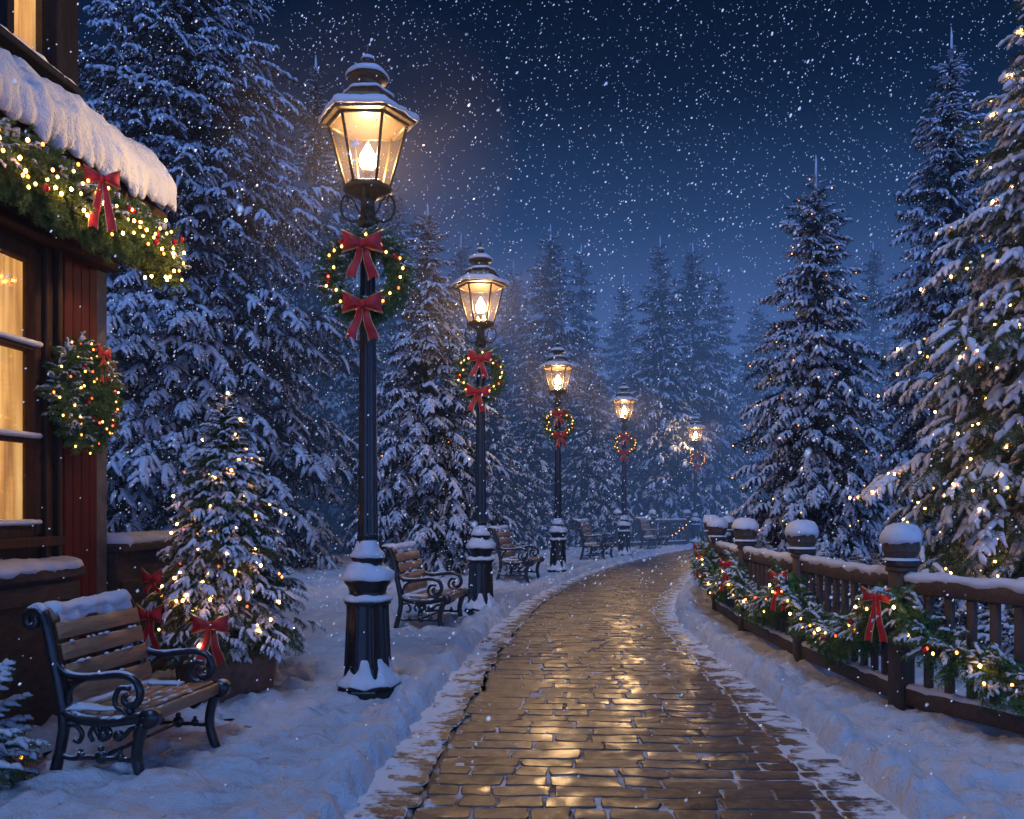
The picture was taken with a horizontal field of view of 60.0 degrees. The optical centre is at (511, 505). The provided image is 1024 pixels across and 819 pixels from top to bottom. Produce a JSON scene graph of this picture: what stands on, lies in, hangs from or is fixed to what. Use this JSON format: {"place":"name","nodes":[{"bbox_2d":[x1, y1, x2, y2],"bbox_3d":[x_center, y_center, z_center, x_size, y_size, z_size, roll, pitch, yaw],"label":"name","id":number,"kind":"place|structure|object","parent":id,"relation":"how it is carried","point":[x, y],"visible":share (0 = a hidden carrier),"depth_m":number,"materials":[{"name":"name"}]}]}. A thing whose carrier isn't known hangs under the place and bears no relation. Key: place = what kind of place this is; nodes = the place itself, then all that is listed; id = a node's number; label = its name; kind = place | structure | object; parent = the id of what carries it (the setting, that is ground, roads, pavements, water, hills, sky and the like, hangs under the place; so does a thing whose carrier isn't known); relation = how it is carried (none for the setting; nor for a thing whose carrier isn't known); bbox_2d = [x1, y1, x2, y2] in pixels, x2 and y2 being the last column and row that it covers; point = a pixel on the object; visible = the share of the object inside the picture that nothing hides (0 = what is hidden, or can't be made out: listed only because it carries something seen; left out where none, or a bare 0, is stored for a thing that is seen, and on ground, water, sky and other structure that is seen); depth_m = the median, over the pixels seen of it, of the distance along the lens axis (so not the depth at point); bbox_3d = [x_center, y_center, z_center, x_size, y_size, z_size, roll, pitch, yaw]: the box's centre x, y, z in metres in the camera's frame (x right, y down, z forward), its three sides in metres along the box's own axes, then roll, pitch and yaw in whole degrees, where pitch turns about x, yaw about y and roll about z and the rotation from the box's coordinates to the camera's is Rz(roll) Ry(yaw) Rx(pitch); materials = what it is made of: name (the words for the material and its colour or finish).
{"place":"outdoors","nodes":[
{"label":"outdoors","id":0,"kind":"place"},
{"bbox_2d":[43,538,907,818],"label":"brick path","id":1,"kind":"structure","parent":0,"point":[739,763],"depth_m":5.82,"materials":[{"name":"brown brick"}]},
{"bbox_2d":[0,532,1023,818],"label":"snowy ground","id":2,"kind":"structure","parent":0,"point":[326,764],"depth_m":5.53,"materials":[{"name":"white snow"}]},
{"bbox_2d":[0,657,53,790],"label":"shrub","id":3,"kind":"object","parent":2,"relation":"on","point":[18,746],"visible":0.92,"depth_m":4.62,"materials":[{"name":"green plant"}]},
{"bbox_2d":[0,0,176,725],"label":"timber house","id":4,"kind":"structure","parent":2,"relation":"on","point":[52,291],"depth_m":6.11,"materials":[{"name":"brown wood"}]},
{"bbox_2d":[0,233,42,538],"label":"window","id":5,"kind":"structure","parent":4,"relation":"in","point":[20,300],"depth_m":6.09,"materials":[{"name":"yellow glass"}]},
{"bbox_2d":[0,0,82,95],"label":"upper window","id":6,"kind":"structure","parent":4,"relation":"in","point":[18,27],"depth_m":6.26,"materials":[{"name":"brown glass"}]},
{"bbox_2d":[34,331,127,455],"bbox_3d":[-3.104,-0.814,6.496,0.487,0.936,0.978,0,0,3],"label":"wreath","id":7,"kind":"object","parent":4,"relation":"attached to","point":[92,394],"visible":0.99,"depth_m":6.34,"materials":[{"name":"green plant"}]},
{"bbox_2d":[0,113,190,297],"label":"garland","id":8,"kind":"object","parent":4,"relation":"attached to","point":[48,193],"visible":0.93,"depth_m":5.67,"materials":[{"name":"green plant"}]},
{"bbox_2d":[83,164,120,231],"bbox_3d":[-2.634,-1.972,5.705,0.224,0.415,0.059,0,0,-30],"label":"ribbon bow","id":9,"kind":"object","parent":8,"relation":"attached to","point":[112,179],"visible":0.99,"depth_m":5.70,"materials":[{"name":"red fabric"}]},
{"bbox_2d":[22,589,231,775],"bbox_3d":[-2.166,1.009,5.066,0.787,0.993,0.845,0,0,9],"label":"park bench","id":10,"kind":"object","parent":2,"relation":"on","point":[130,693],"visible":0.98,"depth_m":4.85,"materials":[{"name":"black paint"}]},
{"bbox_2d":[107,529,189,672],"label":"garden wall","id":11,"kind":"structure","parent":2,"relation":"on","point":[139,550],"depth_m":7.26,"materials":[{"name":"brown wood"}]},
{"bbox_2d":[122,385,325,702],"bbox_3d":[-2.229,0.295,6.924,1.512,2.470,1.524,0,0,0],"label":"potted tree","id":12,"kind":"object","parent":2,"relation":"on","point":[229,522],"visible":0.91,"depth_m":6.66,"materials":[{"name":"plant"}]},
{"bbox_2d":[136,602,162,649],"bbox_3d":[-2.582,0.871,6.314,0.246,0.356,0.064,0,0,22],"label":"ribbon bow","id":13,"kind":"object","parent":12,"relation":"attached to","point":[154,614],"visible":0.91,"depth_m":6.29,"materials":[{"name":"red fabric"}]},
{"bbox_2d":[142,567,162,594],"bbox_3d":[-2.602,0.546,6.412,0.202,0.194,0.053,0,0,25],"label":"ribbon bow","id":14,"kind":"object","parent":12,"relation":"attached to","point":[147,576],"visible":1,"depth_m":6.40,"materials":[{"name":"red fabric"}]},
{"bbox_2d":[191,612,229,667],"bbox_3d":[-2.109,0.939,6.204,0.263,0.383,0.068,0,0,-6],"label":"ribbon bow","id":15,"kind":"object","parent":12,"relation":"attached to","point":[219,624],"visible":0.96,"depth_m":6.20,"materials":[{"name":"red fabric"}]},
{"bbox_2d":[158,392,286,646],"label":"fairy lights","id":16,"kind":"object","parent":12,"relation":"attached to","point":[182,600],"visible":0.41,"depth_m":6.59,"materials":[{"name":"yellow glass"}]},
{"bbox_2d":[78,0,391,575],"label":"spruce tree","id":17,"kind":"object","parent":2,"relation":"on","point":[138,465],"visible":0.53,"depth_m":19.65,"materials":[{"name":"green plant"}]},
{"bbox_2d":[261,55,396,550],"bbox_3d":[-6.620,-6.450,29.992,5.864,17.601,5.053,0,0,36],"label":"spruce tree","id":18,"kind":"object","parent":2,"relation":"on","point":[329,513],"visible":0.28,"depth_m":29.58,"materials":[{"name":"green plant"}]},
{"bbox_2d":[331,326,399,553],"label":"spruce tree","id":19,"kind":"object","parent":2,"relation":"on","point":[348,502],"visible":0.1,"depth_m":25.81,"materials":[{"name":"green plant"}]},
{"bbox_2d":[318,45,419,700],"bbox_3d":[-1.103,-1.005,6.830,0.786,5.080,0.687,0,0,0],"label":"street lamp","id":20,"kind":"object","parent":2,"relation":"on","point":[367,100],"visible":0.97,"depth_m":6.74,"materials":[{"name":"metal"}]},
{"bbox_2d":[311,221,419,340],"bbox_3d":[-1.113,-1.689,6.713,0.846,0.940,0.354,0,0,0],"label":"wreath","id":21,"kind":"object","parent":20,"relation":"attached to","point":[369,312],"visible":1,"depth_m":6.63,"materials":[{"name":"green plant"}]},
{"bbox_2d":[325,175,458,538],"bbox_3d":[-4.784,-4.972,33.753,6.184,15.471,6.064,0,0,-33],"label":"spruce tree","id":22,"kind":"object","parent":2,"relation":"on","point":[390,325],"visible":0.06,"depth_m":33.57,"materials":[{"name":"green plant"}]},
{"bbox_2d":[380,541,470,627],"bbox_3d":[-1.040,0.977,10.759,0.881,1.072,1.003,0,0,11],"label":"park bench","id":23,"kind":"object","parent":2,"relation":"on","point":[420,593],"visible":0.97,"depth_m":10.39,"materials":[{"name":"black paint"}]},
{"bbox_2d":[346,202,519,577],"bbox_3d":[-1.672,-2.285,18.948,3.743,8.416,4.011,0,0,0],"label":"spruce tree","id":24,"kind":"object","parent":2,"relation":"on","point":[426,411],"visible":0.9,"depth_m":18.49,"materials":[{"name":"green plant"}]},
{"bbox_2d":[430,236,506,482],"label":"spruce tree","id":25,"kind":"object","parent":2,"relation":"on","point":[460,324],"visible":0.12,"depth_m":35.83,"materials":[{"name":"green plant"}]},
{"bbox_2d":[452,241,509,614],"bbox_3d":[-0.413,-1.005,11.900,0.786,5.080,0.687,0,0,0],"label":"street lamp","id":26,"kind":"object","parent":2,"relation":"on","point":[480,559],"visible":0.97,"depth_m":11.81,"materials":[{"name":"metal"}]},
{"bbox_2d":[450,343,509,412],"bbox_3d":[-0.426,-1.689,11.783,0.846,0.940,0.354,4,0,5],"label":"wreath","id":27,"kind":"object","parent":26,"relation":"attached to","point":[476,358],"visible":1,"depth_m":11.70,"materials":[{"name":"green plant"}]},
{"bbox_2d":[455,333,536,554],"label":"spruce tree","id":28,"kind":"object","parent":2,"relation":"on","point":[497,494],"visible":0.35,"depth_m":26.67,"materials":[{"name":"green plant"}]},
{"bbox_2d":[487,525,544,582],"bbox_3d":[0.077,0.950,17.270,0.928,1.132,1.057,0,0,14],"label":"park bench","id":29,"kind":"object","parent":2,"relation":"on","point":[506,558],"visible":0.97,"depth_m":16.87,"materials":[{"name":"black paint"}]},
{"bbox_2d":[486,261,562,474],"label":"spruce tree","id":30,"kind":"object","parent":2,"relation":"on","point":[504,348],"visible":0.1,"depth_m":37.70,"materials":[{"name":"green plant"}]},
{"bbox_2d":[505,338,569,550],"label":"spruce tree","id":31,"kind":"object","parent":2,"relation":"on","point":[530,475],"visible":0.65,"depth_m":28.72,"materials":[{"name":"green plant"}]},
{"bbox_2d":[540,341,576,572],"bbox_3d":[0.987,-1.005,18.900,0.786,5.080,0.687,0,0,0],"label":"street lamp","id":32,"kind":"object","parent":2,"relation":"on","point":[560,361],"visible":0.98,"depth_m":18.81,"materials":[{"name":"metal"}]},
{"bbox_2d":[539,404,577,446],"bbox_3d":[0.982,-1.689,18.783,0.846,0.940,0.354,-5,1,-6],"label":"wreath","id":33,"kind":"object","parent":32,"relation":"attached to","point":[565,414],"visible":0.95,"depth_m":18.70,"materials":[{"name":"green plant"}]},
{"bbox_2d":[502,223,620,533],"bbox_3d":[1.373,-4.068,33.767,5.391,13.486,5.286,0,0,-42],"label":"spruce tree","id":34,"kind":"object","parent":2,"relation":"on","point":[554,329],"visible":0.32,"depth_m":33.54,"materials":[{"name":"green plant"}]},
{"bbox_2d":[544,245,618,472],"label":"spruce tree","id":35,"kind":"object","parent":2,"relation":"on","point":[582,295],"visible":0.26,"depth_m":39.89,"materials":[{"name":"green plant"}]},
{"bbox_2d":[545,352,635,546],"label":"spruce tree","id":36,"kind":"object","parent":2,"relation":"on","point":[596,506],"visible":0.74,"depth_m":30.61,"materials":[{"name":"green plant"}]},
{"bbox_2d":[572,518,616,559],"bbox_3d":[2.225,0.932,23.846,0.991,1.172,1.129,0,0,18],"label":"park bench","id":37,"kind":"object","parent":2,"relation":"on","point":[589,542],"visible":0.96,"depth_m":23.44,"materials":[{"name":"black paint"}]},
{"bbox_2d":[597,278,648,493],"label":"spruce tree","id":38,"kind":"object","parent":2,"relation":"on","point":[618,335],"visible":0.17,"depth_m":45.72,"materials":[{"name":"green plant"}]},
{"bbox_2d":[611,381,637,555],"bbox_3d":[3.167,-1.005,25.000,0.786,5.080,0.687,0,0,0],"label":"street lamp","id":39,"kind":"object","parent":2,"relation":"on","point":[624,395],"visible":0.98,"depth_m":24.91,"materials":[{"name":"metal"}]},
{"bbox_2d":[610,429,638,461],"bbox_3d":[3.155,-1.689,24.883,0.846,0.940,0.354,3,0,4],"label":"wreath","id":40,"kind":"object","parent":39,"relation":"attached to","point":[618,449],"visible":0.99,"depth_m":24.80,"materials":[{"name":"green plant"}]},
{"bbox_2d":[607,367,652,535],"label":"spruce tree","id":41,"kind":"object","parent":2,"relation":"on","point":[633,427],"visible":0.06,"depth_m":37.88,"materials":[{"name":"green plant"}]},
{"bbox_2d":[613,509,690,546],"bbox_3d":[5.015,0.833,31.389,3.848,1.410,0.332,0,0,-38],"label":"wooden fence","id":42,"kind":"object","parent":2,"relation":"on","point":[684,520],"visible":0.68,"depth_m":31.69,"materials":[{"name":"brown wood"}]},
{"bbox_2d":[633,516,670,548],"bbox_3d":[4.672,0.941,29.522,1.039,1.152,1.182,0,0,22],"label":"park bench","id":43,"kind":"object","parent":2,"relation":"on","point":[646,535],"visible":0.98,"depth_m":29.11,"materials":[{"name":"black paint"}]},
{"bbox_2d":[612,237,725,540],"bbox_3d":[6.106,-4.177,35.980,5.223,13.582,5.065,0,0,0],"label":"spruce tree","id":44,"kind":"object","parent":2,"relation":"on","point":[666,440],"visible":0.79,"depth_m":35.34,"materials":[{"name":"green plant"}]},
{"bbox_2d":[685,412,705,543],"bbox_3d":[6.957,-1.005,33.600,0.786,5.080,0.687,0,0,0],"label":"street lamp","id":45,"kind":"object","parent":2,"relation":"on","point":[695,529],"visible":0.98,"depth_m":33.51,"materials":[{"name":"metal"}]},
{"bbox_2d":[686,450,706,472],"bbox_3d":[6.950,-1.689,33.483,0.846,0.940,0.353,-3,0,-7],"label":"wreath","id":46,"kind":"object","parent":45,"relation":"attached to","point":[692,464],"visible":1,"depth_m":33.40,"materials":[{"name":"green plant"}]},
{"bbox_2d":[655,243,761,536],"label":"spruce tree","id":47,"kind":"object","parent":2,"relation":"on","point":[699,379],"visible":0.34,"depth_m":39.39,"materials":[{"name":"green plant"}]},
{"bbox_2d":[697,266,763,526],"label":"spruce tree","id":48,"kind":"object","parent":2,"relation":"on","point":[727,365],"visible":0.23,"depth_m":43.62,"materials":[{"name":"green plant"}]},
{"bbox_2d":[713,384,748,515],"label":"spruce tree","id":49,"kind":"object","parent":2,"relation":"on","point":[734,469],"visible":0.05,"depth_m":43.52,"materials":[{"name":"green plant"}]},
{"bbox_2d":[729,300,785,514],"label":"spruce tree","id":50,"kind":"object","parent":2,"relation":"on","point":[756,456],"visible":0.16,"depth_m":45.63,"materials":[{"name":"green plant"}]},
{"bbox_2d":[754,535,782,551],"bbox_3d":[4.077,1.061,14.872,1.688,1.184,1.594,0,0,0],"label":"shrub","id":51,"kind":"object","parent":2,"relation":"on","point":[760,544],"visible":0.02,"depth_m":14.80,"materials":[{"name":"green plant"}]},
{"bbox_2d":[726,155,911,564],"bbox_3d":[5.665,-2.348,16.509,3.983,8.392,3.710,0,0,0],"label":"spruce tree","id":52,"kind":"object","parent":2,"relation":"on","point":[797,488],"visible":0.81,"depth_m":16.09,"materials":[{"name":"green plant"}]},
{"bbox_2d":[742,179,912,530],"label":"fairy lights","id":53,"kind":"object","parent":52,"relation":"attached to","point":[832,425],"visible":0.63,"depth_m":15.71,"materials":[{"name":"yellow"}]},
{"bbox_2d":[815,542,839,602],"bbox_3d":[4.169,1.040,12.626,1.704,1.120,1.683,0,0,0],"label":"shrub","id":54,"kind":"object","parent":2,"relation":"on","point":[821,552],"visible":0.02,"depth_m":12.39,"materials":[{"name":"green plant"}]},
{"bbox_2d":[703,514,1023,734],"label":"wooden fence","id":55,"kind":"object","parent":2,"relation":"on","point":[901,543],"visible":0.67,"depth_m":6.29,"materials":[{"name":"brown wood"}]},
{"bbox_2d":[689,532,711,587],"bbox_3d":[2.905,0.825,13.197,0.543,0.835,2.465,0,0,11],"label":"garland","id":56,"kind":"object","parent":55,"relation":"attached to","point":[701,548],"visible":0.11,"depth_m":13.31,"materials":[{"name":"green plant"}]},
{"bbox_2d":[692,540,741,603],"bbox_3d":[2.600,0.855,11.123,0.554,0.783,2.243,0,0,3],"label":"garland","id":57,"kind":"object","parent":55,"relation":"attached to","point":[708,563],"visible":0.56,"depth_m":11.51,"materials":[{"name":"green plant"}]},
{"bbox_2d":[695,550,705,578],"bbox_3d":[2.562,0.800,12.074,0.052,0.392,0.196,0,0,-35],"label":"ribbon bow","id":58,"kind":"object","parent":57,"relation":"attached to","point":[696,556],"visible":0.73,"depth_m":12.09,"materials":[{"name":"red fabric"}]},
{"bbox_2d":[719,552,802,629],"bbox_3d":[2.562,0.873,9.145,0.508,0.803,2.358,0,0,0],"label":"garland","id":59,"kind":"object","parent":55,"relation":"attached to","point":[749,597],"visible":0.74,"depth_m":9.07,"materials":[{"name":"green plant"}]},
{"bbox_2d":[719,558,731,591],"bbox_3d":[2.433,0.789,10.104,0.052,0.392,0.196,0,0,-38],"label":"ribbon bow","id":60,"kind":"object","parent":59,"relation":"attached to","point":[727,564],"visible":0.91,"depth_m":10.11,"materials":[{"name":"red fabric"}]},
{"bbox_2d":[769,568,787,611],"bbox_3d":[2.425,0.773,8.082,0.052,0.392,0.196,0,0,-40],"label":"ribbon bow","id":61,"kind":"object","parent":59,"relation":"attached to","point":[771,577],"visible":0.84,"depth_m":8.09,"materials":[{"name":"red fabric"}]},
{"bbox_2d":[773,571,912,666],"bbox_3d":[2.598,0.929,7.232,0.534,0.771,2.222,0,0,0],"label":"garland","id":62,"kind":"object","parent":55,"relation":"attached to","point":[838,636],"visible":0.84,"depth_m":7.11,"materials":[{"name":"green"}]},
{"bbox_2d":[862,586,889,642],"bbox_3d":[2.538,0.762,6.186,0.196,0.392,0.052,0,0,42],"label":"ribbon bow","id":63,"kind":"object","parent":62,"relation":"attached to","point":[876,599],"visible":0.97,"depth_m":6.18,"materials":[{"name":"red fabric"}]},
{"bbox_2d":[867,583,1023,724],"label":"garland","id":64,"kind":"object","parent":55,"relation":"attached to","point":[987,676],"visible":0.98,"depth_m":5.69,"materials":[{"name":"green"}]},
{"bbox_2d":[836,244,903,531],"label":"spruce tree","id":65,"kind":"object","parent":2,"relation":"on","point":[872,341],"visible":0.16,"depth_m":47.67,"materials":[{"name":"green plant"}]},
{"bbox_2d":[815,551,929,611],"bbox_3d":[4.613,1.046,11.004,1.800,0.985,1.694,0,0,34],"label":"shrub","id":66,"kind":"object","parent":2,"relation":"on","point":[875,559],"visible":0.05,"depth_m":11.02,"materials":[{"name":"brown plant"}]},
{"bbox_2d":[866,306,921,538],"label":"spruce tree","id":67,"kind":"object","parent":2,"relation":"on","point":[896,435],"visible":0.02,"depth_m":30.03,"materials":[{"name":"green plant"}]},
{"bbox_2d":[855,26,1010,562],"bbox_3d":[10.032,-4.383,19.995,4.838,12.862,4.934,0,0,0],"label":"spruce tree","id":68,"kind":"object","parent":2,"relation":"on","point":[931,305],"visible":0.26,"depth_m":19.79,"materials":[{"name":"green plant"}]},
{"bbox_2d":[849,0,1023,642],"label":"spruce tree","id":69,"kind":"object","parent":2,"relation":"on","point":[962,553],"visible":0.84,"depth_m":9.52,"materials":[{"name":"green plant"}]},
{"bbox_2d":[849,31,1020,576],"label":"fairy lights","id":70,"kind":"object","parent":69,"relation":"attached to","point":[927,356],"visible":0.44,"depth_m":9.40,"materials":[{"name":"yellow glass"}]},
{"bbox_2d":[879,572,1013,656],"bbox_3d":[4.094,1.101,8.601,1.748,0.999,1.721,0,0,-24],"label":"shrub","id":71,"kind":"object","parent":2,"relation":"on","point":[983,620],"visible":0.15,"depth_m":8.18,"materials":[{"name":"green plant"}]},
{"bbox_2d":[961,572,1023,682],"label":"shrub","id":72,"kind":"object","parent":2,"relation":"on","point":[1007,631],"visible":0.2,"depth_m":6.94,"materials":[{"name":"green plant"}]},
{"bbox_2d":[978,232,1016,424],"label":"spruce tree","id":73,"kind":"object","parent":2,"relation":"on","point":[1005,277],"visible":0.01,"depth_m":30.04,"materials":[{"name":"green plant"}]},
{"bbox_2d":[0,0,1023,817],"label":"falling snow","id":74,"kind":"structure","parent":0,"point":[562,294],"depth_m":9.53,"materials":[{"name":"white snow"}]},
{"bbox_2d":[78,0,1023,504],"label":"sky","id":75,"kind":"structure","parent":0,"point":[566,102],"materials":[{"name":"blue"}]}
]}

